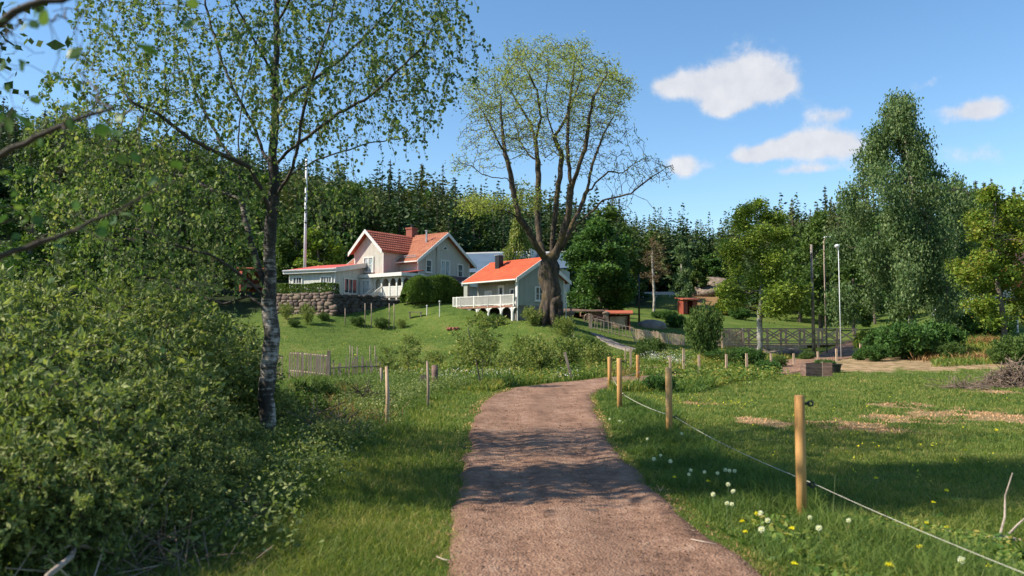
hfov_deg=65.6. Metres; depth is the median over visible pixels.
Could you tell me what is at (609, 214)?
forest tree
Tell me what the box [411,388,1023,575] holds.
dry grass
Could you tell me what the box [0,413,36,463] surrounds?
willow shrub
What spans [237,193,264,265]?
spruce tree
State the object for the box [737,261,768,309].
spruce tree
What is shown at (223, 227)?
spruce tree
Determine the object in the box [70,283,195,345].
willow shrub
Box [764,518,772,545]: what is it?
dandelion
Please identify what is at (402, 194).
forest tree
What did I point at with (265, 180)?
forest tree
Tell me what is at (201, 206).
forest tree
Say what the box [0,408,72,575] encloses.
willow shrub
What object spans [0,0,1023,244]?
sky
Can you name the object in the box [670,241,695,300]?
birch tree
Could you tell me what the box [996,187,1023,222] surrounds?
spruce tree
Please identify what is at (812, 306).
wooden pole
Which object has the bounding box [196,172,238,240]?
forest tree
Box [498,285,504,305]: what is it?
door
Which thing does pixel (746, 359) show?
fence stake
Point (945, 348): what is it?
bush
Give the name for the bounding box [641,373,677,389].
bush
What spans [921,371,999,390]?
brush pile
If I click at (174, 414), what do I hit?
willow shrub
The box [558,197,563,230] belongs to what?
spruce tree
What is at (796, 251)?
shade tree
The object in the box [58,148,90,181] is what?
forest tree
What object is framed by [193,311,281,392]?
willow shrub
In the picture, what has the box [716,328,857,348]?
footbridge
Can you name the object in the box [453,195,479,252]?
spruce tree
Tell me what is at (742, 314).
bush
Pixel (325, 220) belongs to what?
spruce tree
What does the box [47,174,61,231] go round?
forest tree
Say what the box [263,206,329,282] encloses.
broadleaf tree
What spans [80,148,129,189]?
spruce tree
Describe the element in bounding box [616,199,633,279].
spruce tree
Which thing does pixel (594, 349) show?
bush
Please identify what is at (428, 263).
window
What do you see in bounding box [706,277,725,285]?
boulder
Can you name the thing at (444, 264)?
window
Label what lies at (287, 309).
bush
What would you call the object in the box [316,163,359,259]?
spruce tree
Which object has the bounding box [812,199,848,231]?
spruce tree
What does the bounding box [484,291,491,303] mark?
window
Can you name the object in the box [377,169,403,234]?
spruce tree
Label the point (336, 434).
willow shrub
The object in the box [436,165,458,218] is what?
spruce tree
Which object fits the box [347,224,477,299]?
farmhouse
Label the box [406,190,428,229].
spruce tree
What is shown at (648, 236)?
broadleaf forest
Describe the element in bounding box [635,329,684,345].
paling fence
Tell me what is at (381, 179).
spruce tree
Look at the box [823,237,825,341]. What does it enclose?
street lamp
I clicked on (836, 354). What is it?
fence stake
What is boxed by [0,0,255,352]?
broadleaf tree
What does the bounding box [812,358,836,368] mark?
bush
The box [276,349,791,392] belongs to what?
meadow grass
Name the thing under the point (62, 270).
willow shrub
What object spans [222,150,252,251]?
spruce tree
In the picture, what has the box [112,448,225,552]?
willow shrub
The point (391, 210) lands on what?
broadleaf tree
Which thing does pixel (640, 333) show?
field gate
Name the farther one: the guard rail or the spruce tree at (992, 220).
the guard rail
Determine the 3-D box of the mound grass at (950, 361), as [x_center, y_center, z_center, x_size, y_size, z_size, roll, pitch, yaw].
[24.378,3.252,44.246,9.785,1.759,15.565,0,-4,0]
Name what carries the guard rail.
on the ground at (444, 314)
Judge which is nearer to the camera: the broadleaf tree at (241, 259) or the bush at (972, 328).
the bush at (972, 328)
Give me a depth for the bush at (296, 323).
61.78 m
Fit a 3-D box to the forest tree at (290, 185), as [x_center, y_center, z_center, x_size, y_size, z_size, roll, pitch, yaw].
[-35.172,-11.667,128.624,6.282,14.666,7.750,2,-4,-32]
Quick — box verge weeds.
[741,511,1023,575]
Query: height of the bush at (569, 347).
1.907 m
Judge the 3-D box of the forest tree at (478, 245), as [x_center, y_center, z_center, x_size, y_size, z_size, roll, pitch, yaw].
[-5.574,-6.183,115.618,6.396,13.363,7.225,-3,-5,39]
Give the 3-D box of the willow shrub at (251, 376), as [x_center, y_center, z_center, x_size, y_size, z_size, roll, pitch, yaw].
[-4.718,1.590,12.887,1.990,1.813,2.037,-2,-4,24]
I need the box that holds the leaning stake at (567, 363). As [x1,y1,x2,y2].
[563,352,572,377]
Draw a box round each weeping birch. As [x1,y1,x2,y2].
[500,204,533,260]
[816,86,992,330]
[923,171,990,317]
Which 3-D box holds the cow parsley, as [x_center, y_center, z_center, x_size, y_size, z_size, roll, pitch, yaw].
[1.692,3.383,35.772,11.502,1.126,26.705,-1,-4,19]
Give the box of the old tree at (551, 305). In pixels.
[445,31,674,326]
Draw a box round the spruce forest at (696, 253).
[0,102,1010,291]
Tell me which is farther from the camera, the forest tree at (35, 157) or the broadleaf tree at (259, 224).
the forest tree at (35, 157)
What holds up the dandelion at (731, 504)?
on the ground at (444, 314)
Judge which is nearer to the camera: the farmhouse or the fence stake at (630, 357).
the fence stake at (630, 357)
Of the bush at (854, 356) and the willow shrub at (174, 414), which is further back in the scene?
the bush at (854, 356)
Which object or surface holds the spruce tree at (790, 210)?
on the ground at (444, 314)
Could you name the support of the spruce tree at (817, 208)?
on the ground at (444, 314)
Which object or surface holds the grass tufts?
on the ground at (444, 314)
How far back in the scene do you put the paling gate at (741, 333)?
60.67 m
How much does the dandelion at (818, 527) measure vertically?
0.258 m
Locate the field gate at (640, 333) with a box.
[630,327,648,341]
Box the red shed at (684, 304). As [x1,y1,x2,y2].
[675,298,700,314]
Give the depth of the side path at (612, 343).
56.02 m
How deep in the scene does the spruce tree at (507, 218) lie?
129.31 m
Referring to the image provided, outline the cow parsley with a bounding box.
[378,349,692,377]
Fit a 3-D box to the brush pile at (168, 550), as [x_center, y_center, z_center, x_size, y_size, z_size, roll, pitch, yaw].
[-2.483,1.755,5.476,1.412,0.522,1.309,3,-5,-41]
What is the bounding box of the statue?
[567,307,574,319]
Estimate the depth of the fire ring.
60.62 m
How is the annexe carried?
on the ground at (444, 314)
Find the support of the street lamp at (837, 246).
on the ground at (444, 314)
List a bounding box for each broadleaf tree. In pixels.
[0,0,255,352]
[0,1,77,127]
[0,163,94,288]
[19,170,129,297]
[90,182,182,300]
[135,179,220,290]
[179,206,260,294]
[227,198,281,267]
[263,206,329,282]
[291,221,349,268]
[322,186,367,264]
[328,232,357,262]
[359,187,398,231]
[405,190,443,230]
[593,222,654,295]
[689,257,710,291]
[701,253,728,278]
[714,276,746,314]
[826,240,875,336]
[854,225,893,323]
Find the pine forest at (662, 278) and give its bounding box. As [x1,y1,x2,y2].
[0,105,890,290]
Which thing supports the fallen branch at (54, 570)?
on the brush pile at (41, 571)
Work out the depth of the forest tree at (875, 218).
112.98 m
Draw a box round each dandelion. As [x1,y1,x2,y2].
[648,457,657,480]
[709,492,724,518]
[716,502,743,533]
[722,501,735,532]
[727,520,748,539]
[736,530,749,543]
[749,527,780,561]
[751,511,762,535]
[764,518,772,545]
[785,561,811,575]
[816,525,821,545]
[926,500,943,518]
[936,489,960,501]
[958,556,965,568]
[975,452,994,465]
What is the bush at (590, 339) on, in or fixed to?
on the ground at (444, 314)
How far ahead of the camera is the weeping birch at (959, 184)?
61.75 m
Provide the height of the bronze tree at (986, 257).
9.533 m
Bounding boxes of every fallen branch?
[44,544,114,575]
[965,472,1023,542]
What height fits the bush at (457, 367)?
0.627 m
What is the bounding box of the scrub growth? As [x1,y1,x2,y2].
[375,347,792,384]
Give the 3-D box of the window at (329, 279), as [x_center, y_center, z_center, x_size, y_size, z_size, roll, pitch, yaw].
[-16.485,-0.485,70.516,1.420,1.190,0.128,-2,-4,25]
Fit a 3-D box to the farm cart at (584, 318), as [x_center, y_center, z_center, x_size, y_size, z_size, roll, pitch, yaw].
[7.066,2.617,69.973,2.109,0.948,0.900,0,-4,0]
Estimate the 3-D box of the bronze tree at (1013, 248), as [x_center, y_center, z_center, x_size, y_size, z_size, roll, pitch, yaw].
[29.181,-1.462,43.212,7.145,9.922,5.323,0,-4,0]
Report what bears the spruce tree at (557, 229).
on the ground at (444, 314)
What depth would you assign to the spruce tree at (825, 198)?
127.45 m
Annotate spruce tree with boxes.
[0,98,11,146]
[0,109,24,197]
[0,140,20,201]
[0,150,21,225]
[4,143,45,237]
[5,122,20,168]
[5,127,27,186]
[20,109,59,163]
[43,131,68,181]
[57,133,68,150]
[77,152,126,242]
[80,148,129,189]
[108,114,129,177]
[119,145,145,188]
[128,208,145,246]
[137,157,174,241]
[142,216,170,256]
[178,190,209,246]
[181,140,196,176]
[185,145,208,208]
[208,157,234,204]
[218,197,233,258]
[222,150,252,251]
[234,140,253,203]
[234,142,260,191]
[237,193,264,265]
[255,153,267,175]
[279,161,325,246]
[307,200,341,264]
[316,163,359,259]
[348,204,364,256]
[350,179,366,211]
[358,179,392,231]
[359,190,386,232]
[376,172,387,197]
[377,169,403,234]
[380,159,403,230]
[381,175,412,234]
[393,164,451,226]
[395,187,408,233]
[396,184,442,235]
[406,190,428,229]
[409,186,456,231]
[411,179,452,229]
[420,201,440,232]
[427,191,447,232]
[431,214,459,241]
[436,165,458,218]
[438,184,450,213]
[439,178,476,252]
[442,213,462,243]
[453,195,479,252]
[463,184,478,248]
[467,185,489,247]
[477,206,489,248]
[480,213,504,251]
[483,191,499,250]
[487,200,510,250]
[490,206,509,251]
[497,208,512,235]
[498,189,507,234]
[505,181,525,236]
[505,201,525,250]
[521,218,535,249]
[524,193,548,241]
[529,198,564,250]
[541,193,552,248]
[542,175,571,239]
[542,208,578,250]
[555,226,577,289]
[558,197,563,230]
[560,183,578,230]
[564,205,604,297]
[570,195,606,300]
[593,195,630,221]
[603,212,637,303]
[605,218,636,250]
[612,219,651,296]
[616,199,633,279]
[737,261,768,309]
[739,220,767,289]
[743,245,768,274]
[764,199,814,312]
[764,206,811,263]
[808,203,842,298]
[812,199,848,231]
[818,187,831,213]
[821,203,852,240]
[826,205,860,298]
[863,199,890,273]
[871,189,882,219]
[969,180,1002,211]
[975,210,1007,246]
[985,198,1012,248]
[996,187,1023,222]
[997,194,1023,246]
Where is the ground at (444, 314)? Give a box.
[0,226,1023,575]
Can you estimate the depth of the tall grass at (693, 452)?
7.26 m
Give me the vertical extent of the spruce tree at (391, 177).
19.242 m
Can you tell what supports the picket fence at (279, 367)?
on the ground at (444, 314)
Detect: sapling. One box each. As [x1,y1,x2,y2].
[373,345,400,370]
[394,333,425,370]
[456,309,506,381]
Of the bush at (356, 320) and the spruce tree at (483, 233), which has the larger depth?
the spruce tree at (483, 233)
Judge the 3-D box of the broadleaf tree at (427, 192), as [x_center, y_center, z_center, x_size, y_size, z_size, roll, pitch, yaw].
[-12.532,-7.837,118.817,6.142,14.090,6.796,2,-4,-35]
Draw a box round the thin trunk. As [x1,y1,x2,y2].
[824,254,827,352]
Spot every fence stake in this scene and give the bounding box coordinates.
[380,368,382,380]
[385,366,389,421]
[426,361,429,405]
[630,348,631,367]
[682,349,684,368]
[725,354,727,367]
[745,353,747,369]
[835,349,837,362]
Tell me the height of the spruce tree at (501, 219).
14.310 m
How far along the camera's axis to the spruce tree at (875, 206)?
128.60 m
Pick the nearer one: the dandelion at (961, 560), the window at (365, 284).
the dandelion at (961, 560)
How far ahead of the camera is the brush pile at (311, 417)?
12.88 m
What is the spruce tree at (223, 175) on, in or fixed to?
on the ground at (444, 314)
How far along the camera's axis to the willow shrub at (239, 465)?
7.17 m
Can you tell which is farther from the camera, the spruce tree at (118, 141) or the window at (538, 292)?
the spruce tree at (118, 141)
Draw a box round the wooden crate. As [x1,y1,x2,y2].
[800,362,831,376]
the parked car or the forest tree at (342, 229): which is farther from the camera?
the forest tree at (342, 229)
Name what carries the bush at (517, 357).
on the ground at (444, 314)
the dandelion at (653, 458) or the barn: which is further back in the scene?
the barn
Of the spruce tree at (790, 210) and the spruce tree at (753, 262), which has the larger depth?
the spruce tree at (753, 262)
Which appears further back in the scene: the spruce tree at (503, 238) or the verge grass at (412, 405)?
the spruce tree at (503, 238)
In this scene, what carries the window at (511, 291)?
in the cottage
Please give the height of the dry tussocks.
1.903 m
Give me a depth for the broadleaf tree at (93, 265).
64.49 m
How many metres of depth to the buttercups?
12.39 m
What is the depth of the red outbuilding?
75.11 m
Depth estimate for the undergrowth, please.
8.56 m
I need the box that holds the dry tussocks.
[909,333,999,361]
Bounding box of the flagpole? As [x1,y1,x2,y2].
[303,159,307,267]
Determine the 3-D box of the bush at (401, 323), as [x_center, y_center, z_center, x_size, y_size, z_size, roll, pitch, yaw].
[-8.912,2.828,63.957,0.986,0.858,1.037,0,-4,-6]
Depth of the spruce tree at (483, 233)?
123.52 m
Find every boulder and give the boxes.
[693,286,716,296]
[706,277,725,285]
[762,349,790,355]
[783,347,802,354]
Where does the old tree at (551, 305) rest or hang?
on the ground at (444, 314)
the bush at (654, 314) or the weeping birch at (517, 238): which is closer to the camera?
the weeping birch at (517, 238)
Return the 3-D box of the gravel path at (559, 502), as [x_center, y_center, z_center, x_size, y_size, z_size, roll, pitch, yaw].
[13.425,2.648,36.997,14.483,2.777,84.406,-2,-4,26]
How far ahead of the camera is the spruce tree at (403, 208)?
117.84 m
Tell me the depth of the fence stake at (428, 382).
18.08 m
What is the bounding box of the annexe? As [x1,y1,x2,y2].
[282,263,366,294]
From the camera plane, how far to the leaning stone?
69.96 m
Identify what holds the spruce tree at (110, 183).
on the ground at (444, 314)
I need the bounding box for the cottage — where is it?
[453,255,571,320]
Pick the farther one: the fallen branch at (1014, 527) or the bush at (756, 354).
the bush at (756, 354)
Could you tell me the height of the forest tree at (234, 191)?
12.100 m
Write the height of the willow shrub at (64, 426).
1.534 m
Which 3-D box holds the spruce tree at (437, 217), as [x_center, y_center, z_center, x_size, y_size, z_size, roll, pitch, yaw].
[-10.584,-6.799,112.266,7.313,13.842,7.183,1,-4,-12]
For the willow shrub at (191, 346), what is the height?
2.708 m
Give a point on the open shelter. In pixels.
(621, 320)
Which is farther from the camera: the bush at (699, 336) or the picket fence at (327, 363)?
the bush at (699, 336)
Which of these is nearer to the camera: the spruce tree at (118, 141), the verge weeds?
the verge weeds
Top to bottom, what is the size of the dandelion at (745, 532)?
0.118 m
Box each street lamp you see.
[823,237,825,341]
[835,244,841,357]
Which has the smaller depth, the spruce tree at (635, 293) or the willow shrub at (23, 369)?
the willow shrub at (23, 369)
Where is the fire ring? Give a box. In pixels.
[447,327,459,329]
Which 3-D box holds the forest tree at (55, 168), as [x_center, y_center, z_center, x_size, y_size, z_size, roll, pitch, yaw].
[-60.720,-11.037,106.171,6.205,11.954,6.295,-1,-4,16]
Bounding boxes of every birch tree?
[6,0,495,437]
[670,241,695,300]
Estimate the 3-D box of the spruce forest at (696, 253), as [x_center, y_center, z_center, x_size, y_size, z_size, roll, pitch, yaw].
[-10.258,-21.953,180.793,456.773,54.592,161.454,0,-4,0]
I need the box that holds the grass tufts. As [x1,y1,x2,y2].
[647,380,1023,507]
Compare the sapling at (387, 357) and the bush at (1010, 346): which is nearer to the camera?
the sapling at (387, 357)
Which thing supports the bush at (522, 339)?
on the ground at (444, 314)
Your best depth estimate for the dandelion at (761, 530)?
5.87 m
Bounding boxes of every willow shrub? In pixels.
[0,249,105,329]
[0,262,75,311]
[0,264,106,379]
[0,288,97,447]
[0,304,140,484]
[0,357,178,547]
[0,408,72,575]
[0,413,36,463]
[0,439,166,575]
[4,306,212,458]
[9,262,256,431]
[47,269,250,408]
[65,359,250,477]
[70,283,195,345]
[76,412,212,519]
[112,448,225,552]
[173,426,265,513]
[177,334,289,423]
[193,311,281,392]
[208,407,271,453]
[223,436,280,483]
[235,384,306,426]
[310,417,352,447]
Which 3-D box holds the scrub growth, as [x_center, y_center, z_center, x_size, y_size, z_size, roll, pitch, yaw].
[4.994,3.500,38.318,24.049,1.339,23.984,0,-4,0]
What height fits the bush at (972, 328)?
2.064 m
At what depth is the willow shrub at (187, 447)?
6.68 m
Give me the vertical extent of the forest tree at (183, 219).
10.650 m
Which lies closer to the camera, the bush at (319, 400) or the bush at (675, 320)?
the bush at (319, 400)
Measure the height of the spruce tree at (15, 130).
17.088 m
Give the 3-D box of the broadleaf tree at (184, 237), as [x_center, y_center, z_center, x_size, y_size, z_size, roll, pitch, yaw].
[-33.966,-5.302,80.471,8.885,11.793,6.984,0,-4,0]
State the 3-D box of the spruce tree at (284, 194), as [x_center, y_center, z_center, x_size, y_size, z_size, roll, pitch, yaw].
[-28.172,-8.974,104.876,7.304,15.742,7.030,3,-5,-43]
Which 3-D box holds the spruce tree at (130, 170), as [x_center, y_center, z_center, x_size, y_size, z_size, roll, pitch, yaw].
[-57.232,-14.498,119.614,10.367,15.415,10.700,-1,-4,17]
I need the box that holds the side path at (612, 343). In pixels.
[590,332,667,354]
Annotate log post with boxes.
[432,365,437,382]
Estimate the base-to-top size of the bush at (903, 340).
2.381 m
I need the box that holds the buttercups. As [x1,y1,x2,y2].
[652,374,1019,484]
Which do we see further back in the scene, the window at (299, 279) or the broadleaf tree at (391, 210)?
the broadleaf tree at (391, 210)
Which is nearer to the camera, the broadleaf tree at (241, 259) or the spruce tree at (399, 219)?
the broadleaf tree at (241, 259)
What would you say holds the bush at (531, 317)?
on the ground at (444, 314)
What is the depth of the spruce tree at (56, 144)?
120.33 m
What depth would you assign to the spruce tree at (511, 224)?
123.87 m
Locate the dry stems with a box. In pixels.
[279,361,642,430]
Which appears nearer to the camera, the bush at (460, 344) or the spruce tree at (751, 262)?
the bush at (460, 344)
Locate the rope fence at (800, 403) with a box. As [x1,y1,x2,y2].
[608,355,1022,572]
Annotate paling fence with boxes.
[589,314,633,337]
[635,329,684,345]
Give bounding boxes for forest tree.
[6,141,68,191]
[34,161,77,232]
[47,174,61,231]
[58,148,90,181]
[154,166,183,233]
[161,163,210,217]
[181,185,202,245]
[183,192,210,237]
[196,164,225,210]
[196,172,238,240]
[220,179,251,241]
[246,172,286,238]
[279,174,302,202]
[292,182,322,254]
[303,186,349,237]
[327,181,366,255]
[334,219,346,238]
[382,190,413,221]
[452,201,498,251]
[470,211,492,250]
[593,204,630,260]
[867,216,883,238]
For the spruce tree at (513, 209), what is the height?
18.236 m
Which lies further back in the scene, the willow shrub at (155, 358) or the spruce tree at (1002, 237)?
the spruce tree at (1002, 237)
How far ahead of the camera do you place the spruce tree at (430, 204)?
114.31 m
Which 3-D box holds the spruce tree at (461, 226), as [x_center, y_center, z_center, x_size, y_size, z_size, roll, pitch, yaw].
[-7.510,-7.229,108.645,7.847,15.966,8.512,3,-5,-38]
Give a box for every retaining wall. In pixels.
[276,292,337,315]
[332,294,401,314]
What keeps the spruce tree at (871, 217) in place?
on the ground at (444, 314)
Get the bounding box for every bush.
[275,388,331,416]
[278,302,294,318]
[287,319,300,326]
[290,377,342,399]
[298,302,316,324]
[316,312,329,320]
[335,380,356,386]
[349,316,364,325]
[373,317,391,327]
[395,318,406,327]
[423,349,448,364]
[444,327,499,368]
[448,365,466,371]
[488,313,505,325]
[494,347,532,370]
[507,331,545,362]
[520,305,545,325]
[520,336,567,370]
[542,333,585,367]
[551,315,577,335]
[566,334,603,358]
[581,339,614,364]
[632,344,655,356]
[636,336,667,354]
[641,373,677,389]
[651,311,659,317]
[657,310,678,319]
[664,314,686,326]
[683,300,724,355]
[702,349,723,360]
[716,350,740,363]
[728,307,751,319]
[729,346,767,364]
[752,359,783,374]
[768,354,788,366]
[798,351,815,358]
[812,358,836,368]
[851,328,871,349]
[852,352,865,359]
[854,344,894,361]
[859,323,893,356]
[874,318,956,359]
[916,320,968,356]
[932,341,966,357]
[954,311,1022,336]
[985,346,1009,363]
[988,332,1023,364]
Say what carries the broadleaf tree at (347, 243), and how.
on the ground at (444, 314)
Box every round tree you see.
[559,215,638,314]
[788,210,842,329]
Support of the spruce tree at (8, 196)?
on the ground at (444, 314)
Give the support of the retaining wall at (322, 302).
on the ground at (444, 314)
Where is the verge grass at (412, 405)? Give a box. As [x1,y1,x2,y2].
[0,368,492,575]
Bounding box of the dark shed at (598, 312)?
[564,308,607,322]
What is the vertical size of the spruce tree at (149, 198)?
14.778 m
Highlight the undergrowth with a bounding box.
[5,372,476,572]
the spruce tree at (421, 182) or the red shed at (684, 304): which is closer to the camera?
the red shed at (684, 304)
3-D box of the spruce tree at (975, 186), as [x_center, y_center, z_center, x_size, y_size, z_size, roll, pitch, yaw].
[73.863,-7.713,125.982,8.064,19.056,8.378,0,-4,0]
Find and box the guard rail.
[640,292,692,297]
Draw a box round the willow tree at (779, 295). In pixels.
[703,195,820,350]
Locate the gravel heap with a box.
[637,319,666,328]
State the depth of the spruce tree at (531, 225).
105.13 m
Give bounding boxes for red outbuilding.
[238,267,263,291]
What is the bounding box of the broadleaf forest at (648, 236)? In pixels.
[0,119,708,282]
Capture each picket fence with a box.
[247,355,282,377]
[289,350,330,378]
[330,356,383,375]
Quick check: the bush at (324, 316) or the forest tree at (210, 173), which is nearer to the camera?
the bush at (324, 316)
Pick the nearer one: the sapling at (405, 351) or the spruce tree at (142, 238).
the sapling at (405, 351)
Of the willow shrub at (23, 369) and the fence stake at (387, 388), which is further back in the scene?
the fence stake at (387, 388)
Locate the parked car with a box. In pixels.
[1003,288,1017,301]
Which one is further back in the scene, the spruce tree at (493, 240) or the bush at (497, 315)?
the spruce tree at (493, 240)
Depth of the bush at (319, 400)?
14.80 m
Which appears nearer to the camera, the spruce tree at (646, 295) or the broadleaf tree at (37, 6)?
the broadleaf tree at (37, 6)
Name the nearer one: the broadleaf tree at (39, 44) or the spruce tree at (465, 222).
the broadleaf tree at (39, 44)
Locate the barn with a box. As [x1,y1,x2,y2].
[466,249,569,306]
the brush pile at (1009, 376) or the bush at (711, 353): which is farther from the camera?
the bush at (711, 353)
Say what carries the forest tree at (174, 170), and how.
on the ground at (444, 314)
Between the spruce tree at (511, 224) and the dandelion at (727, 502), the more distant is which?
the spruce tree at (511, 224)
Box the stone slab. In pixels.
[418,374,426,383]
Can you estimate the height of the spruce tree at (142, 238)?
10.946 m
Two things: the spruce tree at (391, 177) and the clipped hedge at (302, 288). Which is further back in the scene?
the spruce tree at (391, 177)
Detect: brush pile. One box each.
[4,478,199,575]
[90,502,272,575]
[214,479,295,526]
[279,389,390,434]
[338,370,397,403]
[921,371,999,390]
[965,353,1023,387]
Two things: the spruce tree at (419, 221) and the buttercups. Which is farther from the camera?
the spruce tree at (419, 221)
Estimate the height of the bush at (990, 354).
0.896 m
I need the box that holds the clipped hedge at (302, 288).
[276,282,339,295]
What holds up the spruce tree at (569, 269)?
on the ground at (444, 314)
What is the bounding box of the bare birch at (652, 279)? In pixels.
[639,235,672,311]
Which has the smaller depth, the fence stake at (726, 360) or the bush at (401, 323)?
the fence stake at (726, 360)
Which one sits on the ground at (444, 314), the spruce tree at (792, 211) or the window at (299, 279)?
the spruce tree at (792, 211)
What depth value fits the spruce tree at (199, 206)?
107.03 m
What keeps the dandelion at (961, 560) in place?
on the ground at (444, 314)
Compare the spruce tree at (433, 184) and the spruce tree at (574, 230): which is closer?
the spruce tree at (574, 230)
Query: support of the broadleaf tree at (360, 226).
on the ground at (444, 314)
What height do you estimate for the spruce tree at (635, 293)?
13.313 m
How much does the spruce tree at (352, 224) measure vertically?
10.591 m
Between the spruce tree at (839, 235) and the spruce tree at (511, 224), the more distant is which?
the spruce tree at (511, 224)
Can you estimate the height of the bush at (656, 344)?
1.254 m
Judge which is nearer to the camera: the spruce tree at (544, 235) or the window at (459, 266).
the window at (459, 266)
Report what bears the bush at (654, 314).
on the ground at (444, 314)
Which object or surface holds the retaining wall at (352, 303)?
on the ground at (444, 314)
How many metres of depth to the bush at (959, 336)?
42.79 m
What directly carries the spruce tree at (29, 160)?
on the ground at (444, 314)
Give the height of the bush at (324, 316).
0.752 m
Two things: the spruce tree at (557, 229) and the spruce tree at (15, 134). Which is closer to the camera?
the spruce tree at (557, 229)
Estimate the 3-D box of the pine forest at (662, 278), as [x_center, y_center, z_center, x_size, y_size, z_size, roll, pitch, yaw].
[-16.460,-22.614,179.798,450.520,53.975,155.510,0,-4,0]
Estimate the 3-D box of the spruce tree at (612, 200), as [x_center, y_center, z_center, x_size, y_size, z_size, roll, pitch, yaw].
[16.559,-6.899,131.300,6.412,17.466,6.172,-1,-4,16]
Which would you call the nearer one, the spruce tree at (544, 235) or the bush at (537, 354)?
the bush at (537, 354)
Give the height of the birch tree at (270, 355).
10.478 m
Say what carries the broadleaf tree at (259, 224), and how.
on the ground at (444, 314)
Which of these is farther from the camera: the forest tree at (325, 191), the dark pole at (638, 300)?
the forest tree at (325, 191)
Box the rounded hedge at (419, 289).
[399,274,463,303]
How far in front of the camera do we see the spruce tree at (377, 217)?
105.33 m
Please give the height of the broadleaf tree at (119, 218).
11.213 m
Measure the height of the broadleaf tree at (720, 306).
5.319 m
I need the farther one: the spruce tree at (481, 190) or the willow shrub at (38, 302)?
the spruce tree at (481, 190)
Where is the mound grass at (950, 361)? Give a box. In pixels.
[927,333,1023,366]
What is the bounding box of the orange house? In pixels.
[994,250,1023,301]
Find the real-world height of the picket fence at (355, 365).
1.117 m
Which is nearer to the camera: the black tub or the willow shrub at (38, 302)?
the willow shrub at (38, 302)
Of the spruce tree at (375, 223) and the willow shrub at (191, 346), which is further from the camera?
the spruce tree at (375, 223)
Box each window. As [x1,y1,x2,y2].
[292,276,302,283]
[319,276,332,288]
[343,278,357,294]
[362,280,369,294]
[363,256,373,272]
[425,259,432,273]
[440,260,449,275]
[457,264,462,276]
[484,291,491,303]
[509,288,514,293]
[534,286,541,301]
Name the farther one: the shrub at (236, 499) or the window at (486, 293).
the window at (486, 293)
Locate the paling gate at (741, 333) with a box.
[721,328,744,347]
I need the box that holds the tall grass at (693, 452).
[596,387,1023,575]
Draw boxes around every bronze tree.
[943,180,1023,339]
[984,180,1023,319]
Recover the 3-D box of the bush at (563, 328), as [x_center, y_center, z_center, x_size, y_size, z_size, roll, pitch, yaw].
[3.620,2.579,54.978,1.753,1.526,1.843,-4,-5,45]
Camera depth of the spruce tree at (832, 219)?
110.05 m
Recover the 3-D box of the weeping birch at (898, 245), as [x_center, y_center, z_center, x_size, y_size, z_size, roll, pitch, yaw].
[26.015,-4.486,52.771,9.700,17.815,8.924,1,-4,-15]
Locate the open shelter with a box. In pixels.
[605,310,632,329]
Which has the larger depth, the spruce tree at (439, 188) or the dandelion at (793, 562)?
the spruce tree at (439, 188)
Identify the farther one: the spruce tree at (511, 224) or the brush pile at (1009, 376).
the spruce tree at (511, 224)
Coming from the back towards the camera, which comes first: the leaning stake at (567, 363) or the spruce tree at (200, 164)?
the spruce tree at (200, 164)
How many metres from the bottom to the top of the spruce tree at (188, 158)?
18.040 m
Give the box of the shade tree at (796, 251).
[767,223,832,321]
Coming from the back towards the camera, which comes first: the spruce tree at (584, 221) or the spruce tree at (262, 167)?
the spruce tree at (262, 167)
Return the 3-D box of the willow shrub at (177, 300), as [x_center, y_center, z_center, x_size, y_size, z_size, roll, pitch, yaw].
[-6.164,1.069,13.245,3.274,2.879,3.432,3,-5,-40]
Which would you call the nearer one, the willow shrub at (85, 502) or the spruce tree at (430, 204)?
the willow shrub at (85, 502)
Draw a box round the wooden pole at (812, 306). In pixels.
[810,244,815,355]
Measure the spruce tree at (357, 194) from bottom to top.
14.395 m
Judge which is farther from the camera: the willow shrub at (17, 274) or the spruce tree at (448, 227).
the spruce tree at (448, 227)
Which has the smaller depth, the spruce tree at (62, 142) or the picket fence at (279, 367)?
the picket fence at (279, 367)
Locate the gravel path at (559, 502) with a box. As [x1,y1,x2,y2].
[447,341,857,575]
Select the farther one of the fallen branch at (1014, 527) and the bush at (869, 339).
the bush at (869, 339)
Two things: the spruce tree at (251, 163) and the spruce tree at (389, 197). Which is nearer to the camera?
the spruce tree at (389, 197)
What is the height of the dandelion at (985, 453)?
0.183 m
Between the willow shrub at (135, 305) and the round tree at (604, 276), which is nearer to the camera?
the willow shrub at (135, 305)
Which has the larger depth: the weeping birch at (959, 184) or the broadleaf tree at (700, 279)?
the broadleaf tree at (700, 279)
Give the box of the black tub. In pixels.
[832,364,842,372]
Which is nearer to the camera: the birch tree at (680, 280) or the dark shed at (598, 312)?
the dark shed at (598, 312)
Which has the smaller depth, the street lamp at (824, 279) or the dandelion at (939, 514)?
the dandelion at (939, 514)
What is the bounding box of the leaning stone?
[602,311,609,326]
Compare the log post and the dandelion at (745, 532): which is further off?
the log post
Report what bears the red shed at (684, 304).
on the ground at (444, 314)
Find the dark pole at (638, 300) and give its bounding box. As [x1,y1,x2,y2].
[638,274,639,322]

